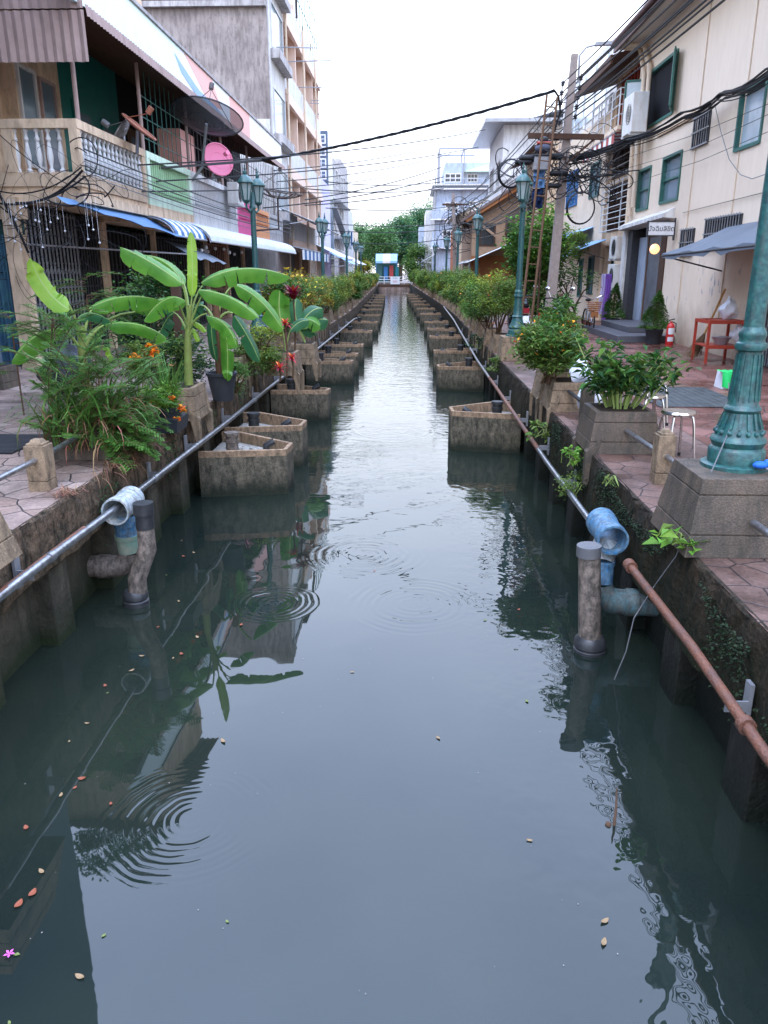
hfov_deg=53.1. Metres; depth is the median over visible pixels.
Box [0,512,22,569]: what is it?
stone pedestal
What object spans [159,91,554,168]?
cable
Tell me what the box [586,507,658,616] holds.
drain tee
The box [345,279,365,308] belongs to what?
potted shrub
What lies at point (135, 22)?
painted signboard
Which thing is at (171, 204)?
cable
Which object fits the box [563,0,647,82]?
cable
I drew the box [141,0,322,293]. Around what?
peach apartment house
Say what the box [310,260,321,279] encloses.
shop shutter
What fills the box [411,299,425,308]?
drain tank
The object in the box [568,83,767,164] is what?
cable
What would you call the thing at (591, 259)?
window
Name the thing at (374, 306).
drain tank
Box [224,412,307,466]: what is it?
drain tank
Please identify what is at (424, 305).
drain tank
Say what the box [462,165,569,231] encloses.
cable
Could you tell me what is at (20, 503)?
pavement
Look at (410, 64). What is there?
sky
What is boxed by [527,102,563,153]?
cable tangle
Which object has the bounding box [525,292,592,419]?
potted shrub
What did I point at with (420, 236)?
shophouse
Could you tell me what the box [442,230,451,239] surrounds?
window
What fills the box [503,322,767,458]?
walkway
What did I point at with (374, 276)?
potted shrub
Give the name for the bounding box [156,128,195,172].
screen panel
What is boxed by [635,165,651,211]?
window
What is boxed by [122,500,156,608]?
drain pipe
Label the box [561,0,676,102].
cable
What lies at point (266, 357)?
potted shrub
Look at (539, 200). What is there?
hanging sheet
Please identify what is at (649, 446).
guard rail
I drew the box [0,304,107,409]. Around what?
sapling
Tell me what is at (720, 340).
basin
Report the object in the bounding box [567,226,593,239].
metal awning
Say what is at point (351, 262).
lean to awning
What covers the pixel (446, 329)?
drain tank
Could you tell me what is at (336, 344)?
drain tank
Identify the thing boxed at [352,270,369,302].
potted shrub
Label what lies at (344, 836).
water
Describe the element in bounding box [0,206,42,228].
cable
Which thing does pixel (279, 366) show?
rosette plant
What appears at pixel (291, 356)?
rosette plant
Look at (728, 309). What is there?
plastic bag
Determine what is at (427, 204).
canal tree
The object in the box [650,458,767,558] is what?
stone pedestal
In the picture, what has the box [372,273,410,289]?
street
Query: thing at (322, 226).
lamp post
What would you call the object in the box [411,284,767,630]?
pavement
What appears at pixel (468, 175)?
window
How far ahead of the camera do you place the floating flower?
3.18 m
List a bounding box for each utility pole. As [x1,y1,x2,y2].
[442,193,467,272]
[528,53,603,307]
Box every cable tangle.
[0,140,146,305]
[36,137,137,218]
[436,191,490,258]
[485,147,571,210]
[525,134,638,205]
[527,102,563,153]
[544,123,633,192]
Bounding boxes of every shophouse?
[0,0,151,366]
[56,55,193,345]
[115,73,238,332]
[178,122,250,319]
[205,135,269,317]
[224,147,282,307]
[321,179,330,293]
[332,157,351,281]
[334,158,348,275]
[348,211,353,273]
[353,230,357,271]
[418,227,423,272]
[424,210,432,272]
[445,198,487,262]
[445,210,473,273]
[472,108,563,201]
[505,139,561,305]
[574,51,640,320]
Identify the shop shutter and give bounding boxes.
[291,254,294,277]
[293,253,307,278]
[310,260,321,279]
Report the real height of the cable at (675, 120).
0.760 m
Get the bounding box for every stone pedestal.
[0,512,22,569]
[241,334,275,349]
[323,308,333,321]
[497,335,531,360]
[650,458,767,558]
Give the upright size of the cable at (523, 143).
0.635 m
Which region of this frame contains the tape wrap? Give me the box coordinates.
[753,459,767,468]
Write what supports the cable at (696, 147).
attached to the cream building
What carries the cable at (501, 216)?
attached to the gabled house at (486, 264)
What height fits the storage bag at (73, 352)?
0.754 m
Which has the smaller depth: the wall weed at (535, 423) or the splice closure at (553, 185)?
the wall weed at (535, 423)
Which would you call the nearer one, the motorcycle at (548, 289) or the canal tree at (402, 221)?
the motorcycle at (548, 289)
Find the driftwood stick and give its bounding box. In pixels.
[605,788,616,826]
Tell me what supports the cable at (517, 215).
attached to the gabled house at (486, 264)
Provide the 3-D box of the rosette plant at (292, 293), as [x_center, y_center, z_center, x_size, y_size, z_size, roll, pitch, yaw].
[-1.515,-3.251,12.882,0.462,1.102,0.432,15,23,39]
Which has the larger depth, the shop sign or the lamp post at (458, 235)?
the lamp post at (458, 235)
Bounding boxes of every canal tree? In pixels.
[353,219,376,270]
[358,220,400,269]
[384,207,418,280]
[396,199,431,262]
[419,184,432,223]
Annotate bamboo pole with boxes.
[276,47,319,47]
[288,60,330,61]
[299,87,348,87]
[310,99,360,100]
[310,103,360,103]
[317,113,366,114]
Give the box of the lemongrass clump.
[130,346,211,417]
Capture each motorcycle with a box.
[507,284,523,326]
[514,286,537,326]
[538,287,575,317]
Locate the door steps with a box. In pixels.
[583,320,673,342]
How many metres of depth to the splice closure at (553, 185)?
18.48 m
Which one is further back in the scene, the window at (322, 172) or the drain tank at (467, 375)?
the window at (322, 172)
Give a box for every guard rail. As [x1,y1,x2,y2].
[0,458,37,480]
[53,433,81,452]
[567,390,579,401]
[624,429,652,450]
[665,454,673,463]
[750,519,767,537]
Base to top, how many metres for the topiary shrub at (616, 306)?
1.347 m
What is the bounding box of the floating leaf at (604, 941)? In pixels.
[601,937,606,944]
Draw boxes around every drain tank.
[198,431,293,496]
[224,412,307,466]
[270,378,330,420]
[305,352,353,384]
[318,346,358,374]
[324,338,363,363]
[340,326,372,346]
[351,317,377,334]
[357,311,380,326]
[361,306,381,319]
[364,303,382,314]
[367,300,383,310]
[369,297,383,301]
[371,295,384,303]
[409,296,422,305]
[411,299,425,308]
[414,302,429,313]
[417,306,434,318]
[420,310,440,325]
[424,317,448,333]
[427,324,455,344]
[429,331,461,354]
[433,345,472,372]
[436,357,483,391]
[448,400,520,453]
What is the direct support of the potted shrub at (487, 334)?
on the pavement at (745, 580)
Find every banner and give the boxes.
[378,265,381,278]
[384,267,387,278]
[389,265,392,278]
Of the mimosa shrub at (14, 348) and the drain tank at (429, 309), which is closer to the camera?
the mimosa shrub at (14, 348)
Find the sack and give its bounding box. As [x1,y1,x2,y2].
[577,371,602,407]
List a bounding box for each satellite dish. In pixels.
[101,119,129,155]
[121,105,156,153]
[170,82,243,180]
[204,142,232,179]
[256,167,302,230]
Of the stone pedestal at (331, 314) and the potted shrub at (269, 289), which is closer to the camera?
the potted shrub at (269, 289)
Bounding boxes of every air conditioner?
[227,182,244,206]
[607,264,619,289]
[608,236,622,260]
[621,91,649,139]
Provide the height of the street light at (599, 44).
0.840 m
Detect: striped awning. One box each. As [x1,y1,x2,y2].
[144,215,207,241]
[290,245,328,261]
[582,132,621,163]
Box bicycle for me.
[580,295,602,328]
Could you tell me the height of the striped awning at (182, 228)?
0.453 m
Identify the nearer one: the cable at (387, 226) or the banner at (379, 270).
the cable at (387, 226)
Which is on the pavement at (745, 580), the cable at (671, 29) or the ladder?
the ladder
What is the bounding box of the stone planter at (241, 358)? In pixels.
[234,356,252,384]
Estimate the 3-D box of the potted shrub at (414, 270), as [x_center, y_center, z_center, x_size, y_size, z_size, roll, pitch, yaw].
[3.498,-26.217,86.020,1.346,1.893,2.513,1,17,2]
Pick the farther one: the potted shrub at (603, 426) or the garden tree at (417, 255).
the garden tree at (417, 255)
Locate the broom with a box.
[682,288,725,357]
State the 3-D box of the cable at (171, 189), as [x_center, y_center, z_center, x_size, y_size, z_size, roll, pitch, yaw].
[-4.539,-9.212,23.439,0.015,0.190,22.101,1,17,2]
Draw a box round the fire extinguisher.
[665,319,676,345]
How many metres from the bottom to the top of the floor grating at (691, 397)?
0.020 m
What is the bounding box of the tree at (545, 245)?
[495,199,579,293]
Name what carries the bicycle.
on the walkway
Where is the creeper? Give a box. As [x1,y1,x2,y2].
[564,227,593,264]
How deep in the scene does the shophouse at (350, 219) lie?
88.55 m
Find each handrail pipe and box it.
[0,318,357,601]
[443,306,767,766]
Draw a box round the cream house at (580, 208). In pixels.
[556,37,624,319]
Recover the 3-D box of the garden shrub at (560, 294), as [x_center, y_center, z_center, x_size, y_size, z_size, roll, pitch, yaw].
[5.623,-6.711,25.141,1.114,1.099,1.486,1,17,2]
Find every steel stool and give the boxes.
[635,392,665,427]
[645,379,668,425]
[651,408,696,458]
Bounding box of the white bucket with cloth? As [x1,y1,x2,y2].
[714,369,732,388]
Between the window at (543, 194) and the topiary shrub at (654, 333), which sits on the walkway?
the topiary shrub at (654, 333)
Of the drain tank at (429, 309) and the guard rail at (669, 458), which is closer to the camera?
the guard rail at (669, 458)
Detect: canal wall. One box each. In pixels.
[0,283,378,708]
[409,283,767,822]
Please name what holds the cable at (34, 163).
attached to the corner shophouse at (32, 119)
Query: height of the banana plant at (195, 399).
2.377 m
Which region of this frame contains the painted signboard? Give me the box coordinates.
[70,0,281,163]
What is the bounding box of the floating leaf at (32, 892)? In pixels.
[28,888,35,895]
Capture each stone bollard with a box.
[23,438,57,491]
[578,385,594,421]
[649,428,676,484]
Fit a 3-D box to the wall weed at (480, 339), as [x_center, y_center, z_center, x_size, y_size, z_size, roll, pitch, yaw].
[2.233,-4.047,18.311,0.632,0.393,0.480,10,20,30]
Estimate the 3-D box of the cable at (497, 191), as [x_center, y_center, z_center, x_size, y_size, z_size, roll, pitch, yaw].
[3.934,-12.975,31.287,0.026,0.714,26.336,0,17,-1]
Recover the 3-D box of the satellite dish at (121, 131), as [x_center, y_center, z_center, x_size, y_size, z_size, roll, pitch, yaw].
[-5.227,-7.431,15.259,0.557,0.677,0.561,13,22,37]
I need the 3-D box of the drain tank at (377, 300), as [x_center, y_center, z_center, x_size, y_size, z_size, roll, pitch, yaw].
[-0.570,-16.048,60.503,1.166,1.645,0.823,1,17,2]
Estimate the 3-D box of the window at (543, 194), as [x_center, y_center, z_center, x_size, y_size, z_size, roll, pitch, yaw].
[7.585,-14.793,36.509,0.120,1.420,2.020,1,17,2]
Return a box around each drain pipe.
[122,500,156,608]
[573,541,605,657]
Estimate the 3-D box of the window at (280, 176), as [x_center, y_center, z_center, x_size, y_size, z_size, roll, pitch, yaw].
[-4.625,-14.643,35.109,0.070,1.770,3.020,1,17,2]
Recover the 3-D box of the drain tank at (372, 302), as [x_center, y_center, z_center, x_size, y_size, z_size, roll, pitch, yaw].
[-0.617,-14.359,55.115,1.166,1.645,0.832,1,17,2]
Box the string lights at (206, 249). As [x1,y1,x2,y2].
[196,244,242,255]
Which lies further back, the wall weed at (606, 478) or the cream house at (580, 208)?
the cream house at (580, 208)
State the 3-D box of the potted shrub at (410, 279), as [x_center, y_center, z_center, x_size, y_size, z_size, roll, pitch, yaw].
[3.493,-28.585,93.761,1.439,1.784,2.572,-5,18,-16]
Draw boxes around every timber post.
[170,286,184,381]
[536,247,541,318]
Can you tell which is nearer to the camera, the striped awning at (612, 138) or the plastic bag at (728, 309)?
the plastic bag at (728, 309)
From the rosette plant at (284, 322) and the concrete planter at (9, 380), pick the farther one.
the rosette plant at (284, 322)
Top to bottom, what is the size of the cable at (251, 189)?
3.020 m
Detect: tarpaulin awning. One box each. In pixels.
[27,196,186,254]
[164,240,225,263]
[661,221,757,271]
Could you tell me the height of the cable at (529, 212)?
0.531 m
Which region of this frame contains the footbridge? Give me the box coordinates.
[377,277,409,286]
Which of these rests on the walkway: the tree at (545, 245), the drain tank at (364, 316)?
the tree at (545, 245)
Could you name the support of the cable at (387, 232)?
attached to the lean to awning at (309, 220)
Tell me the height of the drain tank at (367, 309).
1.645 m
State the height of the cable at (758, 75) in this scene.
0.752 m
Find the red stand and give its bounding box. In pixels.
[691,318,743,362]
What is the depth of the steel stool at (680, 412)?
6.91 m
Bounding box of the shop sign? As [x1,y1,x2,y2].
[646,218,676,239]
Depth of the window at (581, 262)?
29.55 m
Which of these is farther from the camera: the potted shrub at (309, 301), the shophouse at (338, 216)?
the shophouse at (338, 216)
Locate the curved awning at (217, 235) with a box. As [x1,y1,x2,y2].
[184,222,295,254]
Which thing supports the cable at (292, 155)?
attached to the corner shophouse at (32, 119)
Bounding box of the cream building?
[611,0,767,366]
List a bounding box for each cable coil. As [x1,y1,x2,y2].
[497,158,522,188]
[566,191,594,224]
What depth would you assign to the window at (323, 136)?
55.78 m
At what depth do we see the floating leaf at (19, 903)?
3.43 m
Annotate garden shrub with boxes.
[98,328,214,393]
[100,261,212,354]
[527,279,562,321]
[558,292,569,313]
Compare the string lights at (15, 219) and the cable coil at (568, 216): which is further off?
the cable coil at (568, 216)
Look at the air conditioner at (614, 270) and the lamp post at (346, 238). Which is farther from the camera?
the lamp post at (346, 238)
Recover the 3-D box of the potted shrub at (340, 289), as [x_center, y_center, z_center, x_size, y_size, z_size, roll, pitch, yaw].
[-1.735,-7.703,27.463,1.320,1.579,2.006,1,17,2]
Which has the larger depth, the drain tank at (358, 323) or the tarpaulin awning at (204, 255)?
the drain tank at (358, 323)
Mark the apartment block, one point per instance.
(463, 179)
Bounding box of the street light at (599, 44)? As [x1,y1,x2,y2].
[577,41,611,82]
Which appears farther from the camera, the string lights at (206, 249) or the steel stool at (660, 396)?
the string lights at (206, 249)
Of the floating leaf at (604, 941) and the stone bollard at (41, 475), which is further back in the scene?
the stone bollard at (41, 475)
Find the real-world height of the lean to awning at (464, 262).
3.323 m
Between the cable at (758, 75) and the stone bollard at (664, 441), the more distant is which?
the cable at (758, 75)
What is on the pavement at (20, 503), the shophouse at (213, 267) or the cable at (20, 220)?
the shophouse at (213, 267)
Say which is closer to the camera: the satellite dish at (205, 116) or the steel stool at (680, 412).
the steel stool at (680, 412)
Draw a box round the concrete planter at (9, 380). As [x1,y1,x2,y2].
[0,364,20,389]
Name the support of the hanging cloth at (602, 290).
hanging from the cream building
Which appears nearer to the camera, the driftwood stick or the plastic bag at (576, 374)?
the driftwood stick
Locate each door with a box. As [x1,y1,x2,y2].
[70,99,95,171]
[100,118,120,180]
[127,128,140,185]
[470,256,515,287]
[641,236,661,320]
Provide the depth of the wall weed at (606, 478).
6.38 m
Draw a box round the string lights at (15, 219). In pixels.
[3,199,100,250]
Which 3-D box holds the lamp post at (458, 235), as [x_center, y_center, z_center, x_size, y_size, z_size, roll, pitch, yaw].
[3.221,-10.903,33.691,0.420,3.060,0.840,1,17,2]
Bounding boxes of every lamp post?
[237,163,268,335]
[315,213,328,307]
[341,229,350,277]
[352,238,358,271]
[358,244,363,272]
[432,242,437,272]
[443,236,450,271]
[454,226,461,299]
[472,207,483,283]
[506,163,532,336]
[700,156,767,473]
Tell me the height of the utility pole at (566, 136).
6.492 m
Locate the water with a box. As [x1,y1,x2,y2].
[0,290,767,1023]
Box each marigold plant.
[119,341,164,425]
[129,380,188,432]
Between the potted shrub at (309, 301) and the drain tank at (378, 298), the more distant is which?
the drain tank at (378, 298)
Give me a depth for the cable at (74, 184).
12.92 m
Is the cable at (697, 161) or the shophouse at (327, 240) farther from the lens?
the shophouse at (327, 240)
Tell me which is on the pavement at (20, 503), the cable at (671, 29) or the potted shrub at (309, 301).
the potted shrub at (309, 301)
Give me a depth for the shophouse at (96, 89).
17.67 m
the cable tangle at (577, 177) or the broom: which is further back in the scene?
the cable tangle at (577, 177)
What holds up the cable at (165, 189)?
attached to the corner shophouse at (32, 119)
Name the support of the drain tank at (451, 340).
on the ground
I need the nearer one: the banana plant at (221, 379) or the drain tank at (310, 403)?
the banana plant at (221, 379)
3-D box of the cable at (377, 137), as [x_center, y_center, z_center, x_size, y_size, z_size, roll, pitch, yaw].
[-0.567,-9.181,19.164,9.082,1.874,6.013,1,17,2]
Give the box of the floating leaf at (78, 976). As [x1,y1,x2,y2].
[75,973,83,978]
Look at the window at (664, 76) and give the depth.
19.75 m
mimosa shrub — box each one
[0,310,57,414]
[27,271,136,394]
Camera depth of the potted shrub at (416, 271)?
71.45 m
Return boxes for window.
[14,62,47,170]
[37,76,64,171]
[141,0,173,0]
[270,0,283,53]
[273,86,286,136]
[276,167,288,212]
[320,134,325,143]
[320,146,325,155]
[320,158,325,167]
[320,170,326,178]
[333,166,334,185]
[336,170,337,188]
[338,173,340,192]
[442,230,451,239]
[444,173,460,182]
[445,202,458,210]
[467,174,477,181]
[479,223,495,245]
[489,167,493,194]
[495,159,500,188]
[522,281,539,305]
[527,193,534,220]
[538,188,545,215]
[564,168,579,208]
[576,258,583,296]
[586,256,594,294]
[588,159,601,199]
[607,179,627,231]
[611,142,633,179]
[621,46,679,129]
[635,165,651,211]
[658,149,682,204]
[732,79,767,152]
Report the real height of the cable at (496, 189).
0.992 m
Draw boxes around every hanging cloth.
[598,274,605,313]
[601,274,611,319]
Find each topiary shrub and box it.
[600,282,625,319]
[637,290,669,344]
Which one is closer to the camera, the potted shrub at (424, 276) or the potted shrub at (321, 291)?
the potted shrub at (321, 291)
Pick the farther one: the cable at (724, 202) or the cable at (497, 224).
the cable at (497, 224)
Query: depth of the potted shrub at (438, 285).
38.26 m
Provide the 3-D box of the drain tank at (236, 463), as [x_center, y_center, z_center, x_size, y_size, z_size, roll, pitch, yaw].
[-1.722,-0.297,10.238,1.080,1.645,1.301,1,17,2]
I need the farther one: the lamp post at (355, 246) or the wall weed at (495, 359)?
the lamp post at (355, 246)
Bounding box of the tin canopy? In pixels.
[0,0,285,184]
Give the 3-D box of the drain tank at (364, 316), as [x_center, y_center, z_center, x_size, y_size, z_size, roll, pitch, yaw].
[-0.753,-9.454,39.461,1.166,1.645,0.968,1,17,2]
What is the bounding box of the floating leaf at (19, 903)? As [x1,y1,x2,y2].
[14,899,22,907]
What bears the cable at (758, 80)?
attached to the utility pole at (566, 136)
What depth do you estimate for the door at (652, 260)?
21.00 m
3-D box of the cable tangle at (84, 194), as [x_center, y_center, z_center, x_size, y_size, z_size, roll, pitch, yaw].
[-4.968,-5.561,12.864,1.851,1.245,0.636,4,18,13]
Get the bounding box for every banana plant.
[11,258,185,388]
[120,231,288,446]
[181,284,281,401]
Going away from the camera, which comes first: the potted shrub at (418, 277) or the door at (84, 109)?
the door at (84, 109)
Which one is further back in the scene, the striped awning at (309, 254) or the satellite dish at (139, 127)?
the striped awning at (309, 254)
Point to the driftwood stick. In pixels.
(608, 824)
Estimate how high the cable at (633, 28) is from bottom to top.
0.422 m
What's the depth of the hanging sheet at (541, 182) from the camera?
18.48 m
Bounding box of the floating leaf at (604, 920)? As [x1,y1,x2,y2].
[601,918,608,922]
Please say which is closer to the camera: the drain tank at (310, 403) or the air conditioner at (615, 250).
the drain tank at (310, 403)
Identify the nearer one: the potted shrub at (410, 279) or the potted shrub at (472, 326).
the potted shrub at (472, 326)
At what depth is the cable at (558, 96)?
18.04 m
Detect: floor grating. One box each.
[0,434,43,453]
[630,387,727,406]
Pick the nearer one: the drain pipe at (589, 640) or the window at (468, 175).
the drain pipe at (589, 640)
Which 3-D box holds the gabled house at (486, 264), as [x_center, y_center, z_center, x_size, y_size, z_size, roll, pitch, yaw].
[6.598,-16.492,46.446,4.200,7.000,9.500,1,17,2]
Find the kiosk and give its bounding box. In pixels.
[376,254,396,282]
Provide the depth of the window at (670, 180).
18.94 m
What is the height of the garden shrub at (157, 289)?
1.909 m
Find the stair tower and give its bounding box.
[320,131,334,278]
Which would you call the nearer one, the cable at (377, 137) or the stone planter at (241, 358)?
the stone planter at (241, 358)
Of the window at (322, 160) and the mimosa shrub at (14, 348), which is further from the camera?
the window at (322, 160)
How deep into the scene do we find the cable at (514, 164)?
25.24 m
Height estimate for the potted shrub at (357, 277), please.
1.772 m
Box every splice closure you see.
[515,160,533,164]
[519,155,533,160]
[544,183,561,187]
[548,153,562,159]
[550,171,567,175]
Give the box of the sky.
[289,0,645,272]
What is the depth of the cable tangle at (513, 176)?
19.06 m
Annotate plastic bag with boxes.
[569,360,587,382]
[718,295,738,319]
[729,324,741,341]
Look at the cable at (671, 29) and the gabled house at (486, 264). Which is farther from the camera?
the gabled house at (486, 264)
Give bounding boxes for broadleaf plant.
[267,290,308,393]
[289,299,327,380]
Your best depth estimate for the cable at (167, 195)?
16.63 m
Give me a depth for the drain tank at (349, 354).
20.95 m
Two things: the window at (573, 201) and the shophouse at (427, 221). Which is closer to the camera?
the window at (573, 201)
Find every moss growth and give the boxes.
[36,390,244,545]
[544,422,767,765]
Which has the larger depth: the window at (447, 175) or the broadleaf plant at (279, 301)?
the window at (447, 175)
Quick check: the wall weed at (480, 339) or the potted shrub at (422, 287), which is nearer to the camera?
the wall weed at (480, 339)
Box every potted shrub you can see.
[2,312,177,480]
[212,357,256,396]
[230,320,289,396]
[250,267,314,349]
[278,267,326,343]
[298,273,335,341]
[303,274,338,339]
[320,275,341,324]
[327,273,352,319]
[333,273,356,315]
[335,272,356,312]
[345,269,365,305]
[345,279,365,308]
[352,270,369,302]
[365,273,371,295]
[369,272,376,289]
[408,270,413,284]
[410,269,418,286]
[411,272,418,287]
[414,269,421,289]
[415,268,427,290]
[415,270,431,292]
[419,270,429,294]
[423,270,438,297]
[427,268,438,299]
[428,269,441,302]
[434,273,450,305]
[437,266,459,308]
[437,272,470,315]
[439,265,462,311]
[446,266,474,320]
[450,269,491,341]
[450,269,529,358]
[451,269,488,325]
[459,283,501,347]
[470,268,524,362]
[501,310,592,435]
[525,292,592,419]
[561,333,701,484]
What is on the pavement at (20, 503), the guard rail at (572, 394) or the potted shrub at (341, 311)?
the potted shrub at (341, 311)
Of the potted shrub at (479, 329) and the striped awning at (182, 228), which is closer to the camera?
the striped awning at (182, 228)
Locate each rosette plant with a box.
[272,360,286,381]
[281,284,303,349]
[281,318,290,376]
[283,353,298,378]
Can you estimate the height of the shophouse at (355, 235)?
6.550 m
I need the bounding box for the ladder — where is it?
[522,95,557,325]
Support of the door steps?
on the walkway
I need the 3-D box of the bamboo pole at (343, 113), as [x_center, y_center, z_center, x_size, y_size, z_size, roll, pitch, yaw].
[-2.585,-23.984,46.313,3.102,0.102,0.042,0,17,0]
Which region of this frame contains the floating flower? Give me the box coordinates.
[3,949,19,956]
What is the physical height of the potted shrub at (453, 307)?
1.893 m
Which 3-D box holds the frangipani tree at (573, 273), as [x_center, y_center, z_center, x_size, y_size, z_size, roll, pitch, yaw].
[5.383,-6.609,23.186,2.398,2.083,1.126,1,17,2]
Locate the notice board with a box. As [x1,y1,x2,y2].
[390,277,399,283]
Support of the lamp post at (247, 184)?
on the stone pedestal at (267, 341)
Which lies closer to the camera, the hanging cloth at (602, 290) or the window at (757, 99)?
the window at (757, 99)
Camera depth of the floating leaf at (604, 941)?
3.24 m
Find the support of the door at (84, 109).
in the shophouse at (96, 89)
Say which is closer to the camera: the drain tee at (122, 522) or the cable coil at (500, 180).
the drain tee at (122, 522)
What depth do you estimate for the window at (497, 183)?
45.66 m
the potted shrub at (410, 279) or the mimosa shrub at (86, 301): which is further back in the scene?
the potted shrub at (410, 279)
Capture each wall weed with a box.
[465,333,483,349]
[485,355,505,372]
[525,419,549,441]
[554,469,586,499]
[560,445,583,465]
[602,474,618,487]
[641,523,704,554]
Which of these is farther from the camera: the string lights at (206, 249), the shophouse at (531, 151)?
the shophouse at (531, 151)
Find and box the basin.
[711,336,730,344]
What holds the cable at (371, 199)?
attached to the utility pole at (454, 223)
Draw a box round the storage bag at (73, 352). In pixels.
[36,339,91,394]
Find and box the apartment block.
[430,148,488,271]
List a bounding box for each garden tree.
[351,260,372,272]
[396,237,431,283]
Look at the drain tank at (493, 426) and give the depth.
11.96 m
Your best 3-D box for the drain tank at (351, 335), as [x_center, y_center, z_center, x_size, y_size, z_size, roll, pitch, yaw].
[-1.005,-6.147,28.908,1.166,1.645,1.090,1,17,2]
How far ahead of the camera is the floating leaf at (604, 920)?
3.34 m
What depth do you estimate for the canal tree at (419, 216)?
135.01 m
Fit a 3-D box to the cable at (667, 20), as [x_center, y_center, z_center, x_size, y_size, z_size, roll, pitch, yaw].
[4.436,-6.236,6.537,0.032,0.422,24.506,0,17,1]
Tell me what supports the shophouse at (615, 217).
on the pavement at (745, 580)
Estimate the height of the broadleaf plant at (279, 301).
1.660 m
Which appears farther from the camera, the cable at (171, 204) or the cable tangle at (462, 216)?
the cable tangle at (462, 216)
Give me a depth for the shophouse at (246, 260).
31.54 m
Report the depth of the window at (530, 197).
41.06 m
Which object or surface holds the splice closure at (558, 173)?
attached to the cable tangle at (577, 177)
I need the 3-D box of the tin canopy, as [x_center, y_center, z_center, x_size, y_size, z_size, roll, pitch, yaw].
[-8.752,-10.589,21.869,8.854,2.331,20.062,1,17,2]
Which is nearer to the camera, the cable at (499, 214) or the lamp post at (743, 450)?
the lamp post at (743, 450)
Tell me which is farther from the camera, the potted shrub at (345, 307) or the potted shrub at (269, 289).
the potted shrub at (345, 307)
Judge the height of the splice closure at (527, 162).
0.116 m
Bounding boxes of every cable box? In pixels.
[532,154,548,170]
[535,136,550,152]
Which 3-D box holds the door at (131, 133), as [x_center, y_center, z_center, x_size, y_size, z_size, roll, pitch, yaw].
[-6.527,-8.957,20.392,0.070,2.100,1.000,1,17,2]
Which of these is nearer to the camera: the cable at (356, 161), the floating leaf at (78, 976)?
the floating leaf at (78, 976)
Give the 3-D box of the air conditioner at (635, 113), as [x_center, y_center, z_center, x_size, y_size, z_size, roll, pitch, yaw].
[6.672,-10.444,20.289,0.550,1.000,0.950,1,17,2]
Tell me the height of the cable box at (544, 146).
0.362 m
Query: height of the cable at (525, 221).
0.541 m
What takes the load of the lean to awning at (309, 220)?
attached to the peach apartment house at (230, 46)
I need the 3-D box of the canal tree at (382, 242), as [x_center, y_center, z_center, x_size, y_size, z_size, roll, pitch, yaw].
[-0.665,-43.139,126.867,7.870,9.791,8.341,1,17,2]
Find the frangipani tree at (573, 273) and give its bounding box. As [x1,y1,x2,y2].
[540,256,601,325]
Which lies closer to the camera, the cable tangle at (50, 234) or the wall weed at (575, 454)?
the wall weed at (575, 454)
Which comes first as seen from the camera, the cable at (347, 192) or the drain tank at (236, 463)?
the drain tank at (236, 463)
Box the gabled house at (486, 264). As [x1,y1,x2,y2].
[457,184,525,287]
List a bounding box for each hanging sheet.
[531,188,542,207]
[533,170,544,187]
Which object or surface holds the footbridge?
on the canal wall at (47, 603)
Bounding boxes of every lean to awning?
[282,208,336,236]
[316,244,353,262]
[331,253,357,266]
[344,256,365,266]
[459,243,510,270]
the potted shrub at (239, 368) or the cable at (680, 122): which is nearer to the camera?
the potted shrub at (239, 368)
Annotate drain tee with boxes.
[87,486,144,577]
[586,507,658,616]
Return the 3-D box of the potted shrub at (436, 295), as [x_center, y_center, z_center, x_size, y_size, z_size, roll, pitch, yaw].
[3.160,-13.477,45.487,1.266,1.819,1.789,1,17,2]
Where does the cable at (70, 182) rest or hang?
attached to the corner shophouse at (32, 119)
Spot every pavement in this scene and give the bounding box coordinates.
[0,286,374,529]
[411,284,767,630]
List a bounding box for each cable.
[0,135,79,190]
[0,167,81,193]
[0,176,85,204]
[0,194,29,252]
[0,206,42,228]
[15,170,82,202]
[83,148,292,224]
[84,154,289,228]
[84,158,291,228]
[85,164,288,232]
[85,169,290,232]
[86,174,288,236]
[138,129,485,165]
[141,176,387,191]
[156,147,477,181]
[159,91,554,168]
[161,91,553,168]
[172,89,554,167]
[263,176,443,208]
[273,142,449,170]
[277,154,449,181]
[278,186,420,192]
[305,166,443,199]
[305,185,443,205]
[305,188,443,192]
[325,181,443,185]
[326,207,445,210]
[327,229,449,232]
[328,223,450,226]
[359,239,443,243]
[445,95,559,209]
[447,114,557,215]
[449,99,575,211]
[451,151,577,225]
[452,198,531,229]
[453,168,553,236]
[454,195,544,232]
[455,82,576,203]
[457,152,548,208]
[460,117,573,214]
[460,182,554,223]
[461,152,534,203]
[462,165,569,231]
[462,188,577,238]
[464,193,555,225]
[472,185,582,229]
[475,188,549,231]
[554,90,560,131]
[559,0,713,121]
[561,0,660,92]
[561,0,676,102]
[561,0,693,111]
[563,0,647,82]
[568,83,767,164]
[569,67,767,155]
[569,70,767,157]
[569,76,767,163]
[570,82,760,161]
[571,78,767,161]
[574,75,767,158]
[575,0,724,116]
[577,0,706,106]
[577,73,767,158]
[578,0,690,96]
[581,0,663,77]
[584,114,767,180]
[586,104,767,171]
[600,94,721,151]
[614,383,729,679]
[624,132,766,185]
[683,193,760,212]
[715,107,764,178]
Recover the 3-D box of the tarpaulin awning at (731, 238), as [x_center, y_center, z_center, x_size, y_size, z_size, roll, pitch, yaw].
[6.195,-4.478,12.712,1.156,0.976,6.551,1,17,2]
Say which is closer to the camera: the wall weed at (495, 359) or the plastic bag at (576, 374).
the plastic bag at (576, 374)
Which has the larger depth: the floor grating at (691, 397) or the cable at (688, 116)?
the cable at (688, 116)
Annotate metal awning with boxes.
[565,239,606,259]
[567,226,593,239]

